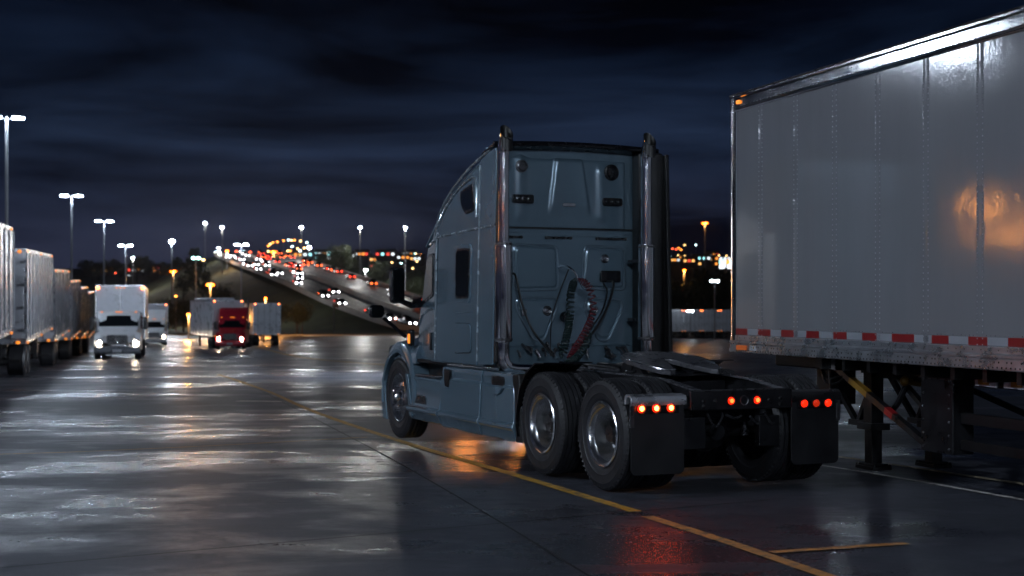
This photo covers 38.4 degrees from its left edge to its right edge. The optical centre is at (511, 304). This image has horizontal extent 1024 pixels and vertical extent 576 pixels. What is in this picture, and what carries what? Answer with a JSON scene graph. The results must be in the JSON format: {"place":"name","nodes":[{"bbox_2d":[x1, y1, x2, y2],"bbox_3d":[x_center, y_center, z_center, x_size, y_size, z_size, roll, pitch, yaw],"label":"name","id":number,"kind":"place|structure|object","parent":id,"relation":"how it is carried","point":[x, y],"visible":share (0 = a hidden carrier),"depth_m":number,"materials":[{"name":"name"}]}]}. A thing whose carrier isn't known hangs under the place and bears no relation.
{"place":"outdoors","nodes":[
{"label":"outdoors","id":0,"kind":"place"},
{"bbox_2d":[60,256,730,334],"bbox_3d":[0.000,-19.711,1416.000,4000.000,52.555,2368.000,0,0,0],"label":"terrain","id":1,"kind":"structure","parent":0,"point":[257,288],"depth_m":396.87,"materials":[{"name":"green plant"}]},
{"bbox_2d":[77,259,87,275],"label":"tree","id":2,"kind":"object","parent":1,"relation":"on","point":[81,266],"visible":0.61,"depth_m":973.75,"materials":[{"name":"green plant"}]},
{"bbox_2d":[83,259,94,276],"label":"tree","id":3,"kind":"object","parent":1,"relation":"on","point":[88,264],"visible":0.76,"depth_m":922.88,"materials":[{"name":"green plant"}]},
{"bbox_2d":[93,263,106,280],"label":"tree","id":4,"kind":"object","parent":1,"relation":"on","point":[96,265],"visible":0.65,"depth_m":771.95,"materials":[{"name":"green plant"}]},
{"bbox_2d":[96,259,110,273],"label":"tree","id":5,"kind":"object","parent":1,"relation":"on","point":[107,264],"visible":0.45,"depth_m":794.71,"materials":[{"name":"green plant"}]},
{"bbox_2d":[107,259,121,274],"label":"tree","id":6,"kind":"object","parent":1,"relation":"on","point":[113,262],"visible":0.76,"depth_m":924.10,"materials":[{"name":"green plant"}]},
{"bbox_2d":[111,264,128,281],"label":"tree","id":7,"kind":"object","parent":1,"relation":"on","point":[121,272],"visible":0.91,"depth_m":726.21,"materials":[{"name":"green plant"}]},
{"bbox_2d":[126,256,147,282],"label":"tree","id":8,"kind":"object","parent":1,"relation":"on","point":[136,264],"visible":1,"depth_m":703.12,"materials":[{"name":"green plant"}]},
{"bbox_2d":[126,265,148,275],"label":"building","id":9,"kind":"structure","parent":1,"relation":"on","point":[130,272],"depth_m":953.69,"materials":[{"name":"red"}]},
{"bbox_2d":[141,259,157,278],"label":"tree","id":10,"kind":"object","parent":1,"relation":"on","point":[152,267],"visible":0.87,"depth_m":801.61,"materials":[{"name":"green plant"}]},
{"bbox_2d":[154,267,166,277],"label":"tree","id":11,"kind":"object","parent":1,"relation":"on","point":[163,270],"visible":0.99,"depth_m":751.28,"materials":[{"name":"green plant"}]},
{"bbox_2d":[156,261,166,270],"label":"tree","id":12,"kind":"object","parent":1,"relation":"on","point":[163,264],"visible":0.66,"depth_m":880.33,"materials":[{"name":"green plant"}]},
{"bbox_2d":[154,296,187,309],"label":"tree","id":13,"kind":"object","parent":1,"relation":"on","point":[165,302],"visible":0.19,"depth_m":378.10,"materials":[{"name":"green plant"}]},
{"bbox_2d":[169,240,173,328],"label":"mast lamp","id":14,"kind":"object","parent":1,"relation":"on","point":[171,241],"visible":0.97,"depth_m":299.89,"materials":[{"name":"grey metal"}]},
{"bbox_2d":[170,270,176,326],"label":"street lamp","id":15,"kind":"object","parent":1,"relation":"on","point":[173,271],"visible":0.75,"depth_m":329.94,"materials":[{"name":"grey metal"}]},
{"bbox_2d":[168,303,189,329],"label":"tree","id":16,"kind":"object","parent":1,"relation":"on","point":[171,315],"visible":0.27,"depth_m":249.39,"materials":[{"name":"green plant"}]},
{"bbox_2d":[172,256,185,269],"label":"tree","id":17,"kind":"object","parent":1,"relation":"on","point":[178,261],"visible":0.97,"depth_m":734.70,"materials":[{"name":"green plant"}]},
{"bbox_2d":[173,299,191,331],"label":"tree","id":18,"kind":"object","parent":1,"relation":"on","point":[185,305],"visible":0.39,"depth_m":260.65,"materials":[{"name":"green plant"}]},
{"bbox_2d":[172,274,194,302],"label":"tree","id":19,"kind":"object","parent":1,"relation":"on","point":[183,285],"visible":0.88,"depth_m":418.98,"materials":[{"name":"green plant"}]},
{"bbox_2d":[188,247,201,259],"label":"tree","id":20,"kind":"object","parent":1,"relation":"on","point":[196,252],"visible":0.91,"depth_m":715.27,"materials":[{"name":"green plant"}]},
{"bbox_2d":[183,257,208,289],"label":"tree","id":21,"kind":"object","parent":1,"relation":"on","point":[192,265],"visible":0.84,"depth_m":449.24,"materials":[{"name":"green plant"}]},
{"bbox_2d":[192,257,199,297],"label":"mast lamp","id":22,"kind":"object","parent":1,"relation":"on","point":[195,279],"visible":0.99,"depth_m":329.95,"materials":[{"name":"grey metal"}]},
{"bbox_2d":[186,270,215,297],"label":"tree","id":23,"kind":"object","parent":1,"relation":"on","point":[204,276],"visible":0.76,"depth_m":399.16,"materials":[{"name":"green plant"}]},
{"bbox_2d":[193,282,235,297],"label":"tree","id":24,"kind":"object","parent":1,"relation":"on","point":[218,293],"visible":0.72,"depth_m":378.28,"materials":[{"name":"green plant"}]},
{"bbox_2d":[221,227,222,274],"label":"mast lamp","id":25,"kind":"object","parent":1,"relation":"on","point":[222,250],"visible":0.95,"depth_m":469.90,"materials":[{"name":"grey metal"}]},
{"bbox_2d":[281,304,292,323],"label":"tree","id":26,"kind":"object","parent":1,"relation":"on","point":[283,311],"visible":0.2,"depth_m":251.26,"materials":[{"name":"green plant"}]},
{"bbox_2d":[284,300,316,334],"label":"tree","id":27,"kind":"object","parent":1,"relation":"on","point":[301,316],"visible":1,"depth_m":239.05,"materials":[{"name":"green plant"}]},
{"bbox_2d":[293,249,314,259],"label":"building","id":28,"kind":"structure","parent":1,"relation":"on","point":[312,253],"depth_m":906.16,"materials":[{"name":"orange"}]},
{"bbox_2d":[216,253,420,326],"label":"highway","id":29,"kind":"structure","parent":1,"relation":"on","point":[347,283],"depth_m":368.08,"materials":[{"name":"grey asphalt"}]},
{"bbox_2d":[293,279,301,284],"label":"car","id":30,"kind":"object","parent":29,"relation":"on","point":[297,281],"visible":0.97,"depth_m":358.70,"materials":[{"name":"white paint"}]},
{"bbox_2d":[223,254,418,315],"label":"lane markings","id":31,"kind":"object","parent":29,"relation":"on","point":[328,288],"visible":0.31,"depth_m":365.25,"materials":[{"name":"white paint"}]},
{"bbox_2d":[318,289,328,297],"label":"car","id":32,"kind":"object","parent":29,"relation":"on","point":[323,293],"visible":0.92,"depth_m":320.94,"materials":[{"name":"grey paint"}]},
{"bbox_2d":[245,251,419,319],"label":"concrete barrier","id":33,"kind":"object","parent":29,"relation":"on","point":[376,301],"visible":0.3,"depth_m":336.16,"materials":[{"name":"grey concrete"}]},
{"bbox_2d":[329,287,339,293],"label":"car","id":34,"kind":"object","parent":29,"relation":"on","point":[333,290],"visible":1,"depth_m":335.08,"materials":[{"name":"grey paint"}]},
{"bbox_2d":[334,298,345,305],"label":"car","id":35,"kind":"object","parent":29,"relation":"on","point":[341,301],"visible":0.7,"depth_m":301.23,"materials":[{"name":"grey paint"}]},
{"bbox_2d":[282,251,422,298],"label":"concrete barrier","id":36,"kind":"object","parent":29,"relation":"on","point":[407,293],"visible":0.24,"depth_m":395.49,"materials":[{"name":"grey concrete"}]},
{"bbox_2d":[367,279,376,285],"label":"car","id":37,"kind":"object","parent":29,"relation":"on","point":[371,282],"visible":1,"depth_m":372.43,"materials":[{"name":"grey paint"}]},
{"bbox_2d":[381,312,395,320],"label":"car","id":38,"kind":"object","parent":29,"relation":"on","point":[389,316],"visible":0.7,"depth_m":277.25,"materials":[{"name":"white paint"}]},
{"bbox_2d":[395,314,415,325],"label":"car","id":39,"kind":"object","parent":29,"relation":"on","point":[405,319],"visible":0.94,"depth_m":274.44,"materials":[{"name":"grey paint"}]},
{"bbox_2d":[213,251,726,332],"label":"concrete barrier","id":40,"kind":"object","parent":29,"relation":"on","point":[366,316],"visible":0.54,"depth_m":310.98,"materials":[{"name":"grey concrete"}]},
{"bbox_2d":[313,256,326,263],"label":"tree","id":41,"kind":"object","parent":1,"relation":"on","point":[321,260],"visible":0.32,"depth_m":505.06,"materials":[{"name":"green plant"}]},
{"bbox_2d":[314,249,330,252],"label":"building","id":42,"kind":"structure","parent":1,"relation":"on","point":[320,250],"depth_m":981.29,"materials":[{"name":"teal"}]},
{"bbox_2d":[325,258,343,267],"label":"tree","id":43,"kind":"object","parent":1,"relation":"on","point":[329,263],"visible":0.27,"depth_m":475.40,"materials":[{"name":"green plant"}]},
{"bbox_2d":[333,303,338,331],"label":"sign post","id":44,"kind":"object","parent":1,"relation":"on","point":[335,305],"visible":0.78,"depth_m":261.92,"materials":[{"name":"black metal"}]},
{"bbox_2d":[324,243,352,268],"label":"tree","id":45,"kind":"object","parent":1,"relation":"on","point":[333,254],"visible":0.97,"depth_m":459.34,"materials":[{"name":"green plant"}]},
{"bbox_2d":[328,244,354,269],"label":"tree","id":46,"kind":"object","parent":1,"relation":"on","point":[349,248],"visible":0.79,"depth_m":461.53,"materials":[{"name":"green plant"}]},
{"bbox_2d":[343,251,359,270],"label":"tree","id":47,"kind":"object","parent":1,"relation":"on","point":[356,261],"visible":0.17,"depth_m":483.71,"materials":[{"name":"green plant"}]},
{"bbox_2d":[340,260,362,272],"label":"tree","id":48,"kind":"object","parent":1,"relation":"on","point":[353,269],"visible":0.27,"depth_m":581.66,"materials":[{"name":"green plant"}]},
{"bbox_2d":[354,249,369,268],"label":"building","id":49,"kind":"structure","parent":1,"relation":"on","point":[365,257],"depth_m":1007.32,"materials":[{"name":"black"}]},
{"bbox_2d":[363,259,389,280],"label":"tree","id":50,"kind":"object","parent":1,"relation":"on","point":[378,267],"visible":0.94,"depth_m":458.90,"materials":[{"name":"green plant"}]},
{"bbox_2d":[375,249,396,269],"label":"building","id":51,"kind":"structure","parent":1,"relation":"on","point":[384,255],"depth_m":952.92,"materials":[{"name":"black"}]},
{"bbox_2d":[396,253,410,265],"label":"building","id":52,"kind":"structure","parent":1,"relation":"on","point":[400,257],"depth_m":1125.35,"materials":[{"name":"black"}]},
{"bbox_2d":[404,227,405,289],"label":"mast lamp","id":53,"kind":"object","parent":1,"relation":"on","point":[405,264],"visible":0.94,"depth_m":429.96,"materials":[{"name":"grey metal"}]},
{"bbox_2d":[401,250,417,253],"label":"building","id":54,"kind":"structure","parent":1,"relation":"on","point":[412,251],"depth_m":1203.57,"materials":[{"name":"black"}]},
{"bbox_2d":[406,270,417,283],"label":"tree","id":55,"kind":"object","parent":1,"relation":"on","point":[411,274],"visible":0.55,"depth_m":570.52,"materials":[{"name":"green plant"}]},
{"bbox_2d":[407,276,424,295],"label":"tree","id":56,"kind":"object","parent":1,"relation":"on","point":[418,288],"visible":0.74,"depth_m":443.90,"materials":[{"name":"green plant"}]},
{"bbox_2d":[409,254,425,265],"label":"building","id":57,"kind":"structure","parent":1,"relation":"on","point":[419,258],"depth_m":1111.36,"materials":[{"name":"black"}]},
{"bbox_2d":[415,270,424,279],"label":"tree","id":58,"kind":"object","parent":1,"relation":"on","point":[419,273],"visible":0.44,"depth_m":549.43,"materials":[{"name":"green plant"}]},
{"bbox_2d":[671,256,679,263],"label":"building","id":59,"kind":"structure","parent":1,"relation":"on","point":[675,260],"depth_m":1199.05,"materials":[{"name":"black"}]},
{"bbox_2d":[674,253,687,263],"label":"building","id":60,"kind":"structure","parent":1,"relation":"on","point":[681,254],"depth_m":1231.88,"materials":[{"name":"black"}]},
{"bbox_2d":[671,284,691,309],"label":"tree","id":61,"kind":"object","parent":1,"relation":"on","point":[676,304],"visible":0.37,"depth_m":241.69,"materials":[{"name":"green plant"}]},
{"bbox_2d":[683,275,694,284],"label":"tree","id":62,"kind":"object","parent":1,"relation":"on","point":[691,279],"visible":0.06,"depth_m":323.67,"materials":[{"name":"green plant"}]},
{"bbox_2d":[681,256,698,268],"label":"building","id":63,"kind":"structure","parent":1,"relation":"on","point":[689,261],"depth_m":1024.33,"materials":[{"name":"black"}]},
{"bbox_2d":[684,284,706,331],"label":"tree","id":64,"kind":"object","parent":1,"relation":"on","point":[689,301],"visible":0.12,"depth_m":260.87,"materials":[{"name":"green plant"}]},
{"bbox_2d":[690,254,711,266],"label":"building","id":65,"kind":"structure","parent":1,"relation":"on","point":[704,260],"depth_m":1076.77,"materials":[{"name":"black"}]},
{"bbox_2d":[684,266,730,332],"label":"tree","id":66,"kind":"object","parent":1,"relation":"on","point":[718,290],"visible":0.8,"depth_m":250.84,"materials":[{"name":"green plant"}]},
{"bbox_2d":[688,275,730,309],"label":"tree","id":67,"kind":"object","parent":1,"relation":"on","point":[707,293],"visible":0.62,"depth_m":250.85,"materials":[{"name":"green plant"}]},
{"bbox_2d":[703,251,719,265],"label":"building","id":68,"kind":"structure","parent":1,"relation":"on","point":[711,252],"depth_m":1153.32,"materials":[{"name":"black"}]},
{"bbox_2d":[703,270,730,309],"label":"tree","id":69,"kind":"object","parent":1,"relation":"on","point":[726,284],"visible":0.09,"depth_m":259.23,"materials":[{"name":"green plant"}]},
{"bbox_2d":[712,254,730,265],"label":"building","id":70,"kind":"structure","parent":1,"relation":"on","point":[716,257],"depth_m":1121.41,"materials":[{"name":"orange"}]},
{"bbox_2d":[719,259,730,277],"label":"billboard","id":71,"kind":"object","parent":1,"relation":"on","point":[724,263],"visible":0.62,"depth_m":429.86,"materials":[{"name":"white"}]},
{"bbox_2d":[0,336,1023,575],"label":"pavement","id":72,"kind":"structure","parent":0,"point":[96,502],"depth_m":13.09,"materials":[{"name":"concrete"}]},
{"bbox_2d":[0,223,14,338],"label":"parked trailer","id":73,"kind":"object","parent":72,"relation":"on","point":[7,309],"visible":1,"depth_m":39.21,"materials":[{"name":"metal"}]},
{"bbox_2d":[0,114,24,224],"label":"lot lamp","id":74,"kind":"object","parent":72,"relation":"on","point":[14,116],"visible":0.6,"depth_m":72.45,"materials":[{"name":"grey metal"}]},
{"bbox_2d":[0,248,53,374],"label":"parked trailer","id":75,"kind":"object","parent":72,"relation":"on","point":[34,291],"visible":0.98,"depth_m":46.75,"materials":[{"name":"metal"}]},
{"bbox_2d":[0,269,69,365],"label":"parked trailer","id":76,"kind":"object","parent":72,"relation":"on","point":[48,343],"visible":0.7,"depth_m":61.18,"materials":[{"name":"metal"}]},
{"bbox_2d":[28,280,80,359],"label":"parked trailer","id":77,"kind":"object","parent":72,"relation":"on","point":[65,348],"visible":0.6,"depth_m":74.14,"materials":[{"name":"metal"}]},
{"bbox_2d":[38,286,87,355],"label":"parked trailer","id":78,"kind":"object","parent":72,"relation":"on","point":[77,345],"visible":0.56,"depth_m":86.21,"materials":[{"name":"metal"}]},
{"bbox_2d":[60,194,82,279],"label":"lot lamp","id":79,"kind":"object","parent":72,"relation":"on","point":[77,195],"visible":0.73,"depth_m":114.44,"materials":[{"name":"grey metal"}]},
{"bbox_2d":[58,291,93,352],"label":"parked trailer","id":80,"kind":"object","parent":72,"relation":"on","point":[85,343],"visible":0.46,"depth_m":96.99,"materials":[{"name":"metal"}]},
{"bbox_2d":[95,220,112,284],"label":"lot lamp","id":81,"kind":"object","parent":72,"relation":"on","point":[103,246],"visible":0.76,"depth_m":141.94,"materials":[{"name":"grey metal"}]},
{"bbox_2d":[90,285,147,358],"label":"box truck","id":82,"kind":"object","parent":72,"relation":"on","point":[121,314],"visible":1,"depth_m":75.77,"materials":[{"name":"white paint"}]},
{"bbox_2d":[119,244,131,284],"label":"lot lamp","id":83,"kind":"object","parent":72,"relation":"on","point":[125,259],"visible":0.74,"depth_m":186.93,"materials":[{"name":"grey metal"}]},
{"bbox_2d":[145,304,167,344],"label":"cargo trailer","id":84,"kind":"object","parent":72,"relation":"on","point":[157,306],"visible":0.19,"depth_m":143.19,"materials":[{"name":"metal"}]},
{"bbox_2d":[145,310,169,344],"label":"semi truck","id":85,"kind":"object","parent":72,"relation":"on","point":[158,325],"visible":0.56,"depth_m":140.04,"materials":[{"name":"white paint"}]},
{"bbox_2d":[17,437,361,453],"bbox_3d":[-5.033,1.738,17.646,7.206,0.049,0.929,0,0,-24],"label":"expansion joint","id":86,"kind":"object","parent":72,"relation":"on","point":[190,446],"visible":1,"depth_m":17.84,"materials":[{"name":"paint"}]},
{"bbox_2d":[190,298,243,348],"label":"cargo trailer","id":87,"kind":"object","parent":72,"relation":"on","point":[204,314],"visible":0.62,"depth_m":121.11,"materials":[{"name":"metal"}]},
{"bbox_2d":[214,299,251,348],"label":"semi truck","id":88,"kind":"object","parent":72,"relation":"on","point":[233,328],"visible":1,"depth_m":116.02,"materials":[{"name":"red paint"}]},
{"bbox_2d":[235,243,247,299],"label":"lot lamp","id":89,"kind":"object","parent":72,"relation":"on","point":[241,265],"visible":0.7,"depth_m":184.43,"materials":[{"name":"grey metal"}]},
{"bbox_2d":[244,303,280,345],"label":"cargo trailer","id":90,"kind":"object","parent":72,"relation":"on","point":[264,318],"visible":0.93,"depth_m":138.08,"materials":[{"name":"metal"}]},
{"bbox_2d":[259,347,382,364],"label":"yellow line","id":91,"kind":"object","parent":72,"relation":"on","point":[311,358],"visible":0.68,"depth_m":78.84,"materials":[{"name":"paint"}]},
{"bbox_2d":[0,500,762,567],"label":"expansion joint","id":92,"kind":"object","parent":72,"relation":"on","point":[358,535],"visible":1,"depth_m":10.56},
{"bbox_2d":[230,374,589,575],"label":"expansion joint","id":93,"kind":"object","parent":72,"relation":"on","point":[458,497],"visible":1,"depth_m":12.16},
{"bbox_2d":[91,335,729,335],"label":"kerb","id":94,"kind":"structure","parent":72,"relation":"on","point":[351,335],"depth_m":231.60,"materials":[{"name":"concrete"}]},
{"bbox_2d":[216,374,639,511],"bbox_3d":[-4.381,1.958,29.370,0.494,0.573,36.660,0,0,-16],"label":"yellow line","id":95,"kind":"object","parent":72,"relation":"on","point":[603,501],"visible":1,"depth_m":15.84,"materials":[{"name":"paint"}]},
{"bbox_2d":[13,430,920,448],"bbox_3d":[-3.000,1.754,18.450,31.074,0.128,0.020,0,0,-15],"label":"expansion joint","id":96,"kind":"object","parent":72,"relation":"on","point":[262,443],"visible":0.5,"depth_m":18.26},
{"bbox_2d":[369,125,840,489],"bbox_3d":[0.669,-0.105,16.237,2.920,3.560,6.956,0,0,-24],"label":"semi truck","id":97,"kind":"object","parent":72,"relation":"on","point":[544,304],"visible":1,"depth_m":15.97,"materials":[{"name":"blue metal"}]},
{"bbox_2d":[672,310,683,337],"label":"cargo trailer","id":98,"kind":"object","parent":72,"relation":"on","point":[677,320],"visible":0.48,"depth_m":203.97,"materials":[{"name":"grey metal"}]},
{"bbox_2d":[687,309,692,338],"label":"street lamp","id":99,"kind":"object","parent":72,"relation":"on","point":[691,310],"visible":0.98,"depth_m":195.96,"materials":[{"name":"grey metal"}]},
{"bbox_2d":[682,310,701,337],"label":"cargo trailer","id":100,"kind":"object","parent":72,"relation":"on","point":[696,321],"visible":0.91,"depth_m":203.97,"materials":[{"name":"grey metal"}]},
{"bbox_2d":[700,310,719,337],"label":"cargo trailer","id":101,"kind":"object","parent":72,"relation":"on","point":[707,323],"visible":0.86,"depth_m":203.97,"materials":[{"name":"grey metal"}]},
{"bbox_2d":[710,279,718,338],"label":"mast lamp","id":102,"kind":"object","parent":72,"relation":"on","point":[713,280],"visible":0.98,"depth_m":189.93,"materials":[{"name":"grey metal"}]},
{"bbox_2d":[718,310,730,337],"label":"cargo trailer","id":103,"kind":"object","parent":72,"relation":"on","point":[725,321],"visible":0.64,"depth_m":203.97,"materials":[{"name":"black"}]},
{"bbox_2d":[641,516,835,575],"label":"orange line","id":104,"kind":"object","parent":72,"relation":"on","point":[800,566],"visible":1,"depth_m":10.07,"materials":[{"name":"paint"}]},
{"bbox_2d":[769,542,908,552],"bbox_3d":[2.245,1.664,10.060,1.079,0.001,0.090,0,0,-21],"label":"orange line","id":105,"kind":"object","parent":72,"relation":"on","point":[836,547],"visible":1,"depth_m":10.05,"materials":[{"name":"paint"}]},
{"bbox_2d":[729,5,1023,470],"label":"box trailer","id":106,"kind":"object","parent":72,"relation":"on","point":[877,216],"visible":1,"depth_m":13.29,"materials":[{"name":"metal"}]},
{"bbox_2d":[822,465,1023,499],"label":"white line","id":107,"kind":"object","parent":72,"relation":"on","point":[928,482],"visible":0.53,"depth_m":13.81,"materials":[{"name":"paint"}]},
{"bbox_2d":[838,456,1023,484],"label":"white line","id":108,"kind":"object","parent":72,"relation":"on","point":[940,471],"visible":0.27,"depth_m":14.79,"materials":[{"name":"beige paint"}]},
{"bbox_2d":[0,0,1023,268],"label":"sky","id":109,"kind":"structure","parent":0,"point":[259,121],"materials":[{"name":"blue"}]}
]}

